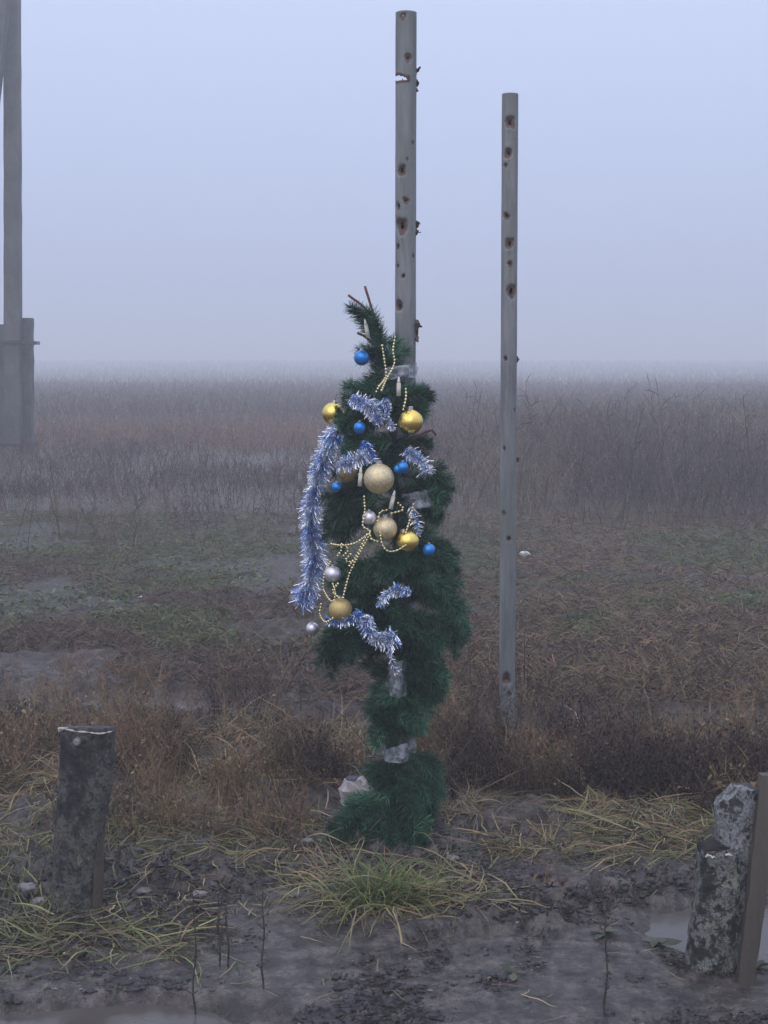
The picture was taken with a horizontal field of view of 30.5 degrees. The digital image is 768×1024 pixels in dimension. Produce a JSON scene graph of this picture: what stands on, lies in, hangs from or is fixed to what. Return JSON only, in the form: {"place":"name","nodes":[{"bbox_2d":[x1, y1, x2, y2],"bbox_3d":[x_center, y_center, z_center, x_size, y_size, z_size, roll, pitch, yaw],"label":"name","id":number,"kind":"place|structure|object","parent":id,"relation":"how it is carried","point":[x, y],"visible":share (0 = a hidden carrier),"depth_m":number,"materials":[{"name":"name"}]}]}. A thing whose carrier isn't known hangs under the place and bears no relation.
{"place":"outdoors","nodes":[
{"label":"outdoors","id":0,"kind":"place"},
{"bbox_2d":[0,361,767,1023],"bbox_3d":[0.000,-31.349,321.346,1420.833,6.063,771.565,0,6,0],"label":"ground","id":1,"kind":"structure","parent":0,"point":[568,967],"depth_m":4.55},
{"bbox_2d":[0,0,39,454],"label":"utility pole","id":2,"kind":"object","parent":1,"relation":"on","point":[17,342],"visible":0.89,"depth_m":23.61,"materials":[{"name":"concrete"}]},
{"bbox_2d":[16,882,35,891],"bbox_3d":[-1.067,1.130,4.226,0.068,0.033,0.049,3,7,25],"label":"stone","id":3,"kind":"object","parent":1,"relation":"on","point":[27,887],"visible":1,"depth_m":4.21,"materials":[{"name":"grey stone"}]},
{"bbox_2d":[29,896,46,903],"bbox_3d":[-1.021,1.157,4.179,0.057,0.027,0.042,-4,7,-35],"label":"stone","id":4,"kind":"object","parent":1,"relation":"on","point":[38,899],"visible":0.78,"depth_m":4.17,"materials":[{"name":"grey stone"}]},
{"bbox_2d":[51,726,115,913],"bbox_3d":[-0.879,0.946,4.116,0.199,0.667,0.116,0,6,0],"label":"wooden post","id":5,"kind":"object","parent":1,"relation":"on","point":[85,773],"visible":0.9,"depth_m":4.08,"materials":[{"name":"grey wood"}]},
{"bbox_2d":[1,694,265,709],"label":"puddle","id":6,"kind":"object","parent":1,"relation":"on","point":[158,697],"depth_m":6.83,"materials":[{"name":"liquid"}]},
{"bbox_2d":[0,1005,268,1023],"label":"puddle","id":7,"kind":"object","parent":1,"relation":"on","point":[144,1014],"depth_m":3.53,"materials":[{"name":"liquid"}]},
{"bbox_2d":[135,887,150,894],"bbox_3d":[-0.726,1.149,4.265,0.055,0.028,0.039,0,6,0],"label":"stone","id":8,"kind":"object","parent":1,"relation":"on","point":[141,890],"visible":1,"depth_m":4.25,"materials":[{"name":"grey stone"}]},
{"bbox_2d":[183,890,201,1013],"bbox_3d":[-0.480,1.117,3.527,0.046,0.357,0.045,0,6,0],"label":"dry stalk","id":9,"kind":"object","parent":1,"relation":"on","point":[196,955],"visible":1,"depth_m":3.53,"materials":[{"name":"plant"}]},
{"bbox_2d":[192,890,207,897],"bbox_3d":[-0.547,1.133,4.178,0.047,0.024,0.033,0,6,0],"label":"stone","id":10,"kind":"object","parent":1,"relation":"on","point":[203,893],"visible":0.91,"depth_m":4.17,"materials":[{"name":"grey stone"}]},
{"bbox_2d":[193,837,215,847],"bbox_3d":[-0.584,1.089,4.586,0.076,0.053,0.064,0,6,0],"label":"mud clod","id":11,"kind":"object","parent":1,"relation":"on","point":[201,840],"visible":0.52,"depth_m":4.58,"materials":[{"name":"grey soil"}]},
{"bbox_2d":[211,891,227,966],"bbox_3d":[-0.432,1.109,3.732,0.045,0.221,0.030,5,8,39],"label":"dry stalk","id":12,"kind":"object","parent":1,"relation":"on","point":[218,950],"visible":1,"depth_m":3.73,"materials":[{"name":"plant"}]},
{"bbox_2d":[220,875,236,966],"bbox_3d":[-0.413,1.088,3.720,0.036,0.262,0.046,-3,7,-28],"label":"dry stalk","id":13,"kind":"object","parent":1,"relation":"on","point":[225,915],"visible":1,"depth_m":3.72,"materials":[{"name":"plant"}]},
{"bbox_2d":[253,882,270,988],"bbox_3d":[-0.311,1.087,3.589,0.043,0.289,0.061,0,6,0],"label":"dry stalk","id":14,"kind":"object","parent":1,"relation":"on","point":[263,940],"visible":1,"depth_m":3.58,"materials":[{"name":"plant"}]},
{"bbox_2d":[294,666,304,710],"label":"dry stalk","id":15,"kind":"object","parent":1,"relation":"on","point":[298,680],"visible":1,"depth_m":6.31,"materials":[{"name":"plant"}]},
{"bbox_2d":[300,838,314,844],"bbox_3d":[-0.252,1.084,4.637,0.049,0.023,0.038,0,6,0],"label":"stone","id":16,"kind":"object","parent":1,"relation":"on","point":[309,840],"visible":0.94,"depth_m":4.63,"materials":[{"name":"grey stone"}]},
{"bbox_2d":[337,775,369,805],"bbox_3d":[-0.111,1.030,5.126,0.123,0.134,0.089,0,6,0],"label":"crumpled bag","id":17,"kind":"object","parent":1,"relation":"on","point":[350,782],"visible":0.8,"depth_m":5.09,"materials":[{"name":"plastic"}]},
{"bbox_2d":[0,777,717,985],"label":"flattened grass","id":18,"kind":"structure","parent":1,"relation":"on","point":[596,842],"depth_m":4.53,"materials":[{"name":"beige plant"}]},
{"bbox_2d":[4,849,734,1023],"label":"pale crumbs","id":19,"kind":"object","parent":1,"relation":"on","point":[517,922],"visible":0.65,"depth_m":3.76,"materials":[{"name":"grey stone"}]},
{"bbox_2d":[235,831,523,957],"bbox_3d":[-0.036,1.081,4.142,0.900,0.167,0.757,0,6,0],"label":"grass tuft","id":20,"kind":"object","parent":1,"relation":"on","point":[371,892],"visible":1,"depth_m":4.13,"materials":[{"name":"green plant"}]},
{"bbox_2d":[0,503,767,710],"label":"rough growth","id":21,"kind":"object","parent":1,"relation":"on","point":[541,636],"visible":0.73,"depth_m":8.85,"materials":[{"name":"brown plant"}]},
{"bbox_2d":[0,610,767,889],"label":"dead weeds","id":22,"kind":"object","parent":1,"relation":"on","point":[634,749],"visible":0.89,"depth_m":5.34,"materials":[{"name":"brown plant"}]},
{"bbox_2d":[0,827,767,1023],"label":"churned clods","id":23,"kind":"object","parent":1,"relation":"on","point":[335,1014],"visible":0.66,"depth_m":3.88,"materials":[{"name":"brown soil"}]},
{"bbox_2d":[0,690,767,1023],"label":"straw","id":24,"kind":"object","parent":1,"relation":"on","point":[20,778],"visible":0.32,"depth_m":5.21,"materials":[{"name":"brown plant"}]},
{"bbox_2d":[0,805,767,1023],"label":"leaf litter","id":25,"kind":"object","parent":1,"relation":"on","point":[729,1021],"visible":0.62,"depth_m":4.15,"materials":[{"name":"brown plant"}]},
{"bbox_2d":[0,527,767,658],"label":"ground cover","id":26,"kind":"object","parent":1,"relation":"on","point":[112,600],"visible":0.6,"depth_m":10.15,"materials":[{"name":"green plant"}]},
{"bbox_2d":[0,845,767,1023],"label":"mud crumbs","id":27,"kind":"object","parent":1,"relation":"on","point":[470,975],"visible":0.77,"depth_m":3.72,"materials":[{"name":"brown soil"}]},
{"bbox_2d":[0,371,767,560],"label":"tall weeds","id":28,"kind":"object","parent":1,"relation":"on","point":[751,468],"visible":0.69,"depth_m":16.85,"materials":[{"name":"plant"}]},
{"bbox_2d":[0,377,767,453],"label":"weeds","id":29,"kind":"object","parent":1,"relation":"on","point":[252,399],"visible":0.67,"depth_m":36.94,"materials":[{"name":"plant"}]},
{"bbox_2d":[310,286,475,850],"bbox_3d":[0.025,0.223,4.709,0.566,1.942,0.448,0,6,0],"label":"christmas tree","id":30,"kind":"object","parent":1,"relation":"on","point":[395,719],"visible":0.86,"depth_m":4.71,"materials":[{"name":"green plastic"}]},
{"bbox_2d":[306,616,318,634],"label":"bauble","id":31,"kind":"object","parent":30,"relation":"hanging from","point":[312,627],"visible":1,"depth_m":4.75,"materials":[{"name":"metal"}]},
{"bbox_2d":[289,423,345,614],"bbox_3d":[-0.219,0.022,4.736,0.214,0.654,0.139,0,6,0],"label":"tinsel garland","id":32,"kind":"object","parent":30,"relation":"hanging from","point":[306,594],"visible":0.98,"depth_m":4.74,"materials":[{"name":"blue plastic"}]},
{"bbox_2d":[322,394,343,423],"bbox_3d":[-0.171,-0.344,4.705,0.073,0.102,0.073,0,6,0],"label":"bauble","id":33,"kind":"object","parent":30,"relation":"hanging from","point":[327,411],"visible":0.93,"depth_m":4.68,"materials":[{"name":"gold metal"}]},
{"bbox_2d":[325,562,340,581],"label":"bauble","id":34,"kind":"object","parent":30,"relation":"hanging from","point":[332,572],"visible":1,"depth_m":4.60,"materials":[{"name":"metal"}]},
{"bbox_2d":[319,553,353,622],"bbox_3d":[-0.164,0.246,4.590,0.040,0.240,0.166,-5,8,-42],"label":"bead garland","id":35,"kind":"object","parent":30,"relation":"hanging from","point":[334,589],"visible":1,"depth_m":4.60,"materials":[{"name":"gold metal"}]},
{"bbox_2d":[332,480,341,491],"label":"bauble","id":36,"kind":"object","parent":30,"relation":"hanging from","point":[336,486],"visible":1,"depth_m":4.58,"materials":[{"name":"metal"}]},
{"bbox_2d":[329,587,351,620],"bbox_3d":[-0.142,0.302,4.603,0.076,0.108,0.076,0,6,0],"label":"bauble","id":37,"kind":"object","parent":30,"relation":"hanging from","point":[340,609],"visible":0.97,"depth_m":4.58,"materials":[{"name":"gold metal"}]},
{"bbox_2d":[324,608,363,628],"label":"tinsel garland","id":38,"kind":"object","parent":30,"relation":"hanging from","point":[355,617],"visible":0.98,"depth_m":4.58,"materials":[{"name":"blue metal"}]},
{"bbox_2d":[336,456,357,482],"bbox_3d":[-0.121,-0.146,4.588,0.071,0.100,0.071,0,6,0],"label":"bauble","id":39,"kind":"object","parent":30,"relation":"hanging from","point":[346,476],"visible":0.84,"depth_m":4.57,"materials":[{"name":"gold metal"}]},
{"bbox_2d":[335,448,370,473],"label":"tinsel garland","id":40,"kind":"object","parent":30,"relation":"hanging from","point":[347,463],"visible":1,"depth_m":4.54,"materials":[{"name":"blue metal"}]},
{"bbox_2d":[330,495,387,598],"bbox_3d":[-0.087,0.114,4.537,0.197,0.340,0.040,2,6,19],"label":"bead garland","id":41,"kind":"object","parent":30,"relation":"hanging from","point":[353,543],"visible":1,"depth_m":4.52,"materials":[{"name":"gold metal"}]},
{"bbox_2d":[354,420,365,433],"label":"bauble","id":42,"kind":"object","parent":30,"relation":"hanging from","point":[359,427],"visible":1,"depth_m":4.54,"materials":[{"name":"metal"}]},
{"bbox_2d":[358,467,362,485],"bbox_3d":[-0.076,-0.114,4.516,0.016,0.062,0.015,0,6,0],"label":"candle light","id":43,"kind":"object","parent":30,"relation":"attached to","point":[360,474],"visible":1,"depth_m":4.51,"materials":[{"name":"beige plastic"}]},
{"bbox_2d":[354,344,368,365],"bbox_3d":[-0.073,-0.516,4.617,0.050,0.072,0.050,-5,8,-39],"label":"bauble","id":44,"kind":"object","parent":30,"relation":"hanging from","point":[361,356],"visible":1,"depth_m":4.60,"materials":[{"name":"metal"}]},
{"bbox_2d":[347,391,384,425],"bbox_3d":[-0.057,-0.333,4.555,0.125,0.120,0.080,5,8,37],"label":"tinsel garland","id":45,"kind":"object","parent":30,"relation":"hanging from","point":[356,401],"visible":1,"depth_m":4.54,"materials":[{"name":"blue metal"}]},
{"bbox_2d":[364,319,369,337],"bbox_3d":[-0.055,-0.597,4.576,0.022,0.062,0.015,0,6,0],"label":"candle light","id":46,"kind":"object","parent":30,"relation":"attached to","point":[366,328],"visible":1,"depth_m":4.57,"materials":[{"name":"beige plastic"}]},
{"bbox_2d":[359,440,379,464],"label":"tinsel garland","id":47,"kind":"object","parent":30,"relation":"hanging from","point":[372,458],"visible":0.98,"depth_m":4.55,"materials":[{"name":"blue plastic"}]},
{"bbox_2d":[362,504,376,524],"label":"bauble","id":48,"kind":"object","parent":30,"relation":"hanging from","point":[370,517],"visible":1,"depth_m":4.52,"materials":[{"name":"metal"}]},
{"bbox_2d":[364,457,393,493],"bbox_3d":[-0.016,-0.127,4.510,0.098,0.138,0.098,0,6,0],"label":"bauble","id":49,"kind":"object","parent":30,"relation":"hanging from","point":[378,477],"visible":1,"depth_m":4.48,"materials":[{"name":"gold metal"}]},
{"bbox_2d":[357,613,402,652],"bbox_3d":[-0.016,0.395,4.566,0.154,0.134,0.095,0,6,0],"label":"tinsel garland","id":50,"kind":"object","parent":30,"relation":"hanging from","point":[384,639],"visible":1,"depth_m":4.55,"materials":[{"name":"blue plastic"}]},
{"bbox_2d":[373,506,396,540],"bbox_3d":[0.004,0.038,4.539,0.078,0.110,0.078,0,6,0],"label":"bauble","id":51,"kind":"object","parent":30,"relation":"hanging from","point":[386,526],"visible":0.97,"depth_m":4.51,"materials":[{"name":"gold metal"}]},
{"bbox_2d":[379,398,396,431],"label":"tinsel garland","id":52,"kind":"object","parent":30,"relation":"hanging from","point":[391,426],"visible":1,"depth_m":4.55,"materials":[{"name":"blue plastic"}]},
{"bbox_2d":[375,336,406,410],"bbox_3d":[0.023,-0.447,4.533,0.103,0.238,0.080,0,6,0],"label":"bead garland","id":53,"kind":"object","parent":30,"relation":"hanging from","point":[385,378],"visible":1,"depth_m":4.55,"materials":[{"name":"gold metal"}]},
{"bbox_2d":[388,490,394,509],"bbox_3d":[0.025,-0.039,4.517,0.022,0.062,0.015,0,6,0],"label":"candle light","id":54,"kind":"object","parent":30,"relation":"attached to","point":[391,504],"visible":1,"depth_m":4.51,"materials":[{"name":"beige plastic"}]},
{"bbox_2d":[382,645,401,673],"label":"tinsel garland","id":55,"kind":"object","parent":30,"relation":"hanging from","point":[392,660],"visible":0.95,"depth_m":4.65,"materials":[{"name":"silver metal"}]},
{"bbox_2d":[375,582,411,608],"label":"tinsel garland","id":56,"kind":"object","parent":30,"relation":"hanging from","point":[400,591],"visible":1,"depth_m":4.54,"materials":[{"name":"blue plastic"}]},
{"bbox_2d":[383,653,407,695],"bbox_3d":[0.044,0.545,4.874,0.100,0.141,0.336,0,6,0],"label":"tape wrap","id":57,"kind":"object","parent":30,"relation":"attached to","point":[397,681],"visible":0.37,"depth_m":4.73,"materials":[{"name":"grey plastic"}]},
{"bbox_2d":[374,362,417,379],"bbox_3d":[0.041,-0.474,4.765,0.152,0.067,0.272,0,6,0],"label":"tape wrap","id":58,"kind":"object","parent":30,"relation":"attached to","point":[400,369],"visible":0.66,"depth_m":4.64,"materials":[{"name":"grey"}]},
{"bbox_2d":[379,502,414,552],"bbox_3d":[0.043,0.048,4.514,0.118,0.161,0.042,-1,6,-9],"label":"bead garland","id":59,"kind":"object","parent":30,"relation":"hanging from","point":[405,532],"visible":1,"depth_m":4.52,"materials":[{"name":"gold metal"}]},
{"bbox_2d":[393,463,400,473],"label":"bauble","id":60,"kind":"object","parent":30,"relation":"hanging from","point":[396,470],"visible":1,"depth_m":4.52,"materials":[{"name":"plastic"}]},
{"bbox_2d":[379,736,415,762],"bbox_3d":[0.046,0.804,4.893,0.131,0.079,0.296,0,6,0],"label":"tape wrap","id":61,"kind":"object","parent":30,"relation":"attached to","point":[402,750],"visible":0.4,"depth_m":4.77,"materials":[{"name":"grey"}]},
{"bbox_2d":[396,377,400,395],"bbox_3d":[0.047,-0.404,4.528,0.014,0.062,0.015,0,6,0],"label":"candle light","id":62,"kind":"object","parent":30,"relation":"attached to","point":[398,388],"visible":1,"depth_m":4.52,"materials":[{"name":"beige plastic"}]},
{"bbox_2d":[397,456,407,472],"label":"bauble","id":63,"kind":"object","parent":30,"relation":"hanging from","point":[402,465],"visible":1,"depth_m":4.51,"materials":[{"name":"plastic"}]},
{"bbox_2d":[396,522,418,552],"bbox_3d":[0.076,0.083,4.538,0.074,0.097,0.074,0,6,0],"label":"bauble","id":64,"kind":"object","parent":30,"relation":"hanging from","point":[410,539],"visible":0.99,"depth_m":4.51,"materials":[{"name":"gold metal"}]},
{"bbox_2d":[397,400,422,434],"bbox_3d":[0.085,-0.309,4.563,0.083,0.117,0.083,0,6,0],"label":"bauble","id":65,"kind":"object","parent":30,"relation":"hanging from","point":[410,420],"visible":1,"depth_m":4.54,"materials":[{"name":"gold metal"}]},
{"bbox_2d":[407,506,423,536],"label":"tinsel garland","id":66,"kind":"object","parent":30,"relation":"hanging from","point":[418,530],"visible":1,"depth_m":4.55,"materials":[{"name":"blue plastic"}]},
{"bbox_2d":[400,490,436,508],"bbox_3d":[0.116,-0.057,4.778,0.166,0.073,0.361,0,6,0],"label":"tape wrap","id":67,"kind":"object","parent":30,"relation":"attached to","point":[419,504],"visible":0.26,"depth_m":4.61,"materials":[{"name":"grey"}]},
{"bbox_2d":[400,442,437,479],"bbox_3d":[0.114,-0.164,4.560,0.125,0.126,0.075,1,6,9],"label":"tinsel garland","id":68,"kind":"object","parent":30,"relation":"hanging from","point":[411,454],"visible":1,"depth_m":4.56,"materials":[{"name":"blue plastic"}]},
{"bbox_2d":[422,537,434,555],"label":"bauble","id":69,"kind":"object","parent":30,"relation":"hanging from","point":[428,549],"visible":1,"depth_m":4.54,"materials":[{"name":"plastic"}]},
{"bbox_2d":[34,358,767,391],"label":"weeds on the rise","id":70,"kind":"object","parent":1,"relation":"on","point":[213,374],"visible":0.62,"depth_m":145.01,"materials":[{"name":"grey plant"}]},
{"bbox_2d":[395,10,421,801],"bbox_3d":[0.085,-0.291,4.857,0.095,2.773,0.072,0,6,0],"label":"steel pole","id":71,"kind":"object","parent":1,"relation":"on","point":[407,323],"visible":0.38,"depth_m":4.75,"materials":[{"name":"grey metal"}]},
{"bbox_2d":[445,855,459,859],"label":"stone","id":72,"kind":"object","parent":1,"relation":"on","point":[454,856],"visible":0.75,"depth_m":4.53,"materials":[{"name":"grey stone"}]},
{"bbox_2d":[499,93,519,726],"bbox_3d":[0.539,-0.374,6.045,0.090,2.769,0.070,0,6,0],"label":"steel pole","id":73,"kind":"object","parent":1,"relation":"on","point":[510,359],"visible":0.92,"depth_m":6.01,"materials":[{"name":"grey metal"}]},
{"bbox_2d":[499,964,528,980],"bbox_3d":[0.332,1.197,3.679,0.066,0.018,0.073,-6,8,-44],"label":"leafy weed","id":74,"kind":"object","parent":1,"relation":"on","point":[513,975],"visible":1,"depth_m":3.68,"materials":[{"name":"green plant"}]},
{"bbox_2d":[519,551,529,557],"bbox_3d":[1.123,0.337,11.228,0.093,0.058,0.054,0,6,0],"label":"litter scrap","id":75,"kind":"object","parent":1,"relation":"on","point":[522,552],"visible":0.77,"depth_m":11.21,"materials":[{"name":"white paper"}]},
{"bbox_2d":[531,866,551,877],"bbox_3d":[0.491,1.128,4.398,0.068,0.042,0.053,0,6,0],"label":"mud clod","id":76,"kind":"object","parent":1,"relation":"on","point":[540,870],"visible":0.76,"depth_m":4.38,"materials":[{"name":"grey soil"}]},
{"bbox_2d":[593,926,625,939],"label":"leafy weed","id":77,"kind":"object","parent":1,"relation":"on","point":[609,929],"visible":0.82,"depth_m":3.94,"materials":[{"name":"green plant"}]},
{"bbox_2d":[603,888,616,1016],"bbox_3d":[0.549,1.079,3.431,0.031,0.334,0.042,0,6,0],"label":"dry stalk","id":78,"kind":"object","parent":1,"relation":"on","point":[606,925],"visible":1,"depth_m":3.43,"materials":[{"name":"plant"}]},
{"bbox_2d":[636,667,645,718],"bbox_3d":[1.129,0.808,6.194,0.034,0.261,0.056,4,7,31],"label":"dry stalk","id":79,"kind":"object","parent":1,"relation":"on","point":[639,695],"visible":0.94,"depth_m":6.19,"materials":[{"name":"plant"}]},
{"bbox_2d":[642,937,681,947],"bbox_3d":[0.766,1.192,3.918,0.126,0.027,0.088,-5,8,-36],"label":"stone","id":80,"kind":"object","parent":1,"relation":"on","point":[653,941],"visible":1,"depth_m":3.93,"materials":[{"name":"grey stone"}]},
{"bbox_2d":[645,906,767,962],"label":"puddle","id":81,"kind":"object","parent":1,"relation":"on","point":[673,925],"depth_m":4.07,"materials":[{"name":"liquid"}]},
{"bbox_2d":[685,782,757,973],"bbox_3d":[0.894,1.034,3.738,0.190,0.624,0.127,0,6,0],"label":"broken post","id":82,"kind":"object","parent":1,"relation":"on","point":[717,905],"visible":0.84,"depth_m":3.70,"materials":[{"name":"grey concrete"}]},
{"bbox_2d":[735,773,767,984],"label":"wooden board","id":83,"kind":"object","parent":1,"relation":"on","point":[754,906],"visible":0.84,"depth_m":3.67,"materials":[{"name":"grey wood"}]},
{"bbox_2d":[756,960,767,967],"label":"leafy weed","id":84,"kind":"object","parent":1,"relation":"on","point":[761,963],"visible":0.59,"depth_m":3.74,"materials":[{"name":"green plant"}]},
{"bbox_2d":[0,0,767,360],"label":"sky","id":85,"kind":"structure","parent":0,"point":[208,180],"materials":[{"name":"blue"}]}
]}

